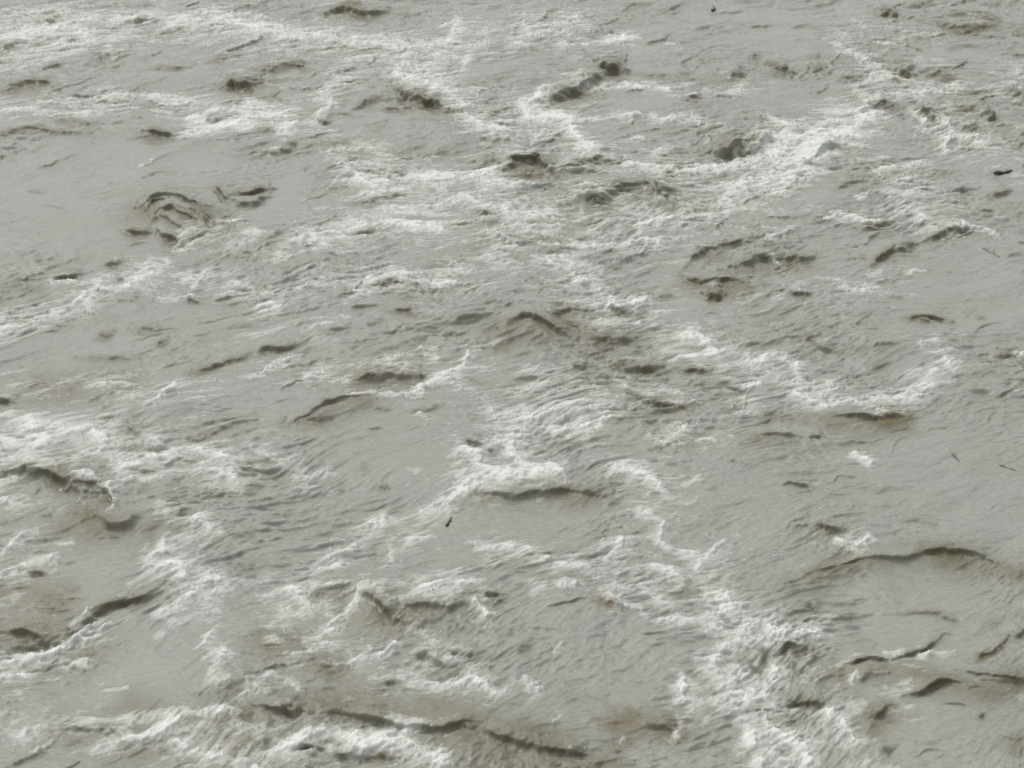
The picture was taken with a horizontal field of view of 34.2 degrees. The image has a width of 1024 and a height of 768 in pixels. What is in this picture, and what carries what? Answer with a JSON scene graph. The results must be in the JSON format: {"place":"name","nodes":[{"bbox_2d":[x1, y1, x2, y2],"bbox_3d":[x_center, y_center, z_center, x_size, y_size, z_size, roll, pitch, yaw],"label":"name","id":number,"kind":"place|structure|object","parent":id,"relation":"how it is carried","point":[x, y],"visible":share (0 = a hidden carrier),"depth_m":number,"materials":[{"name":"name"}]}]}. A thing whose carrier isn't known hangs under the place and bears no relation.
{"place":"outdoors","nodes":[
{"label":"outdoors","id":0,"kind":"place"},
{"bbox_2d":[0,0,1023,767],"bbox_3d":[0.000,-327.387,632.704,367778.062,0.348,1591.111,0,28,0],"label":"water","id":1,"kind":"structure","parent":0,"point":[780,492],"depth_m":17.04,"materials":[{"name":"grey liquid"}]},
{"bbox_2d":[0,0,1023,767],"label":"foam","id":2,"kind":"object","parent":1,"relation":"on","point":[788,152],"visible":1,"depth_m":17.48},
{"bbox_2d":[993,169,1012,174],"bbox_3d":[6.643,-2.861,22.487,0.316,0.072,0.085,-9,29,-16],"label":"driftwood stick","id":3,"kind":"object","parent":1,"relation":"on","point":[1002,172],"visible":1,"depth_m":22.46,"materials":[{"name":"wood"}]},
{"bbox_2d":[982,246,998,256],"bbox_3d":[5.808,-1.601,20.049,0.116,0.046,0.313,-13,31,-23],"label":"branch","id":4,"kind":"object","parent":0,"point":[989,251],"visible":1,"depth_m":20.06,"materials":[{"name":"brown wood"}]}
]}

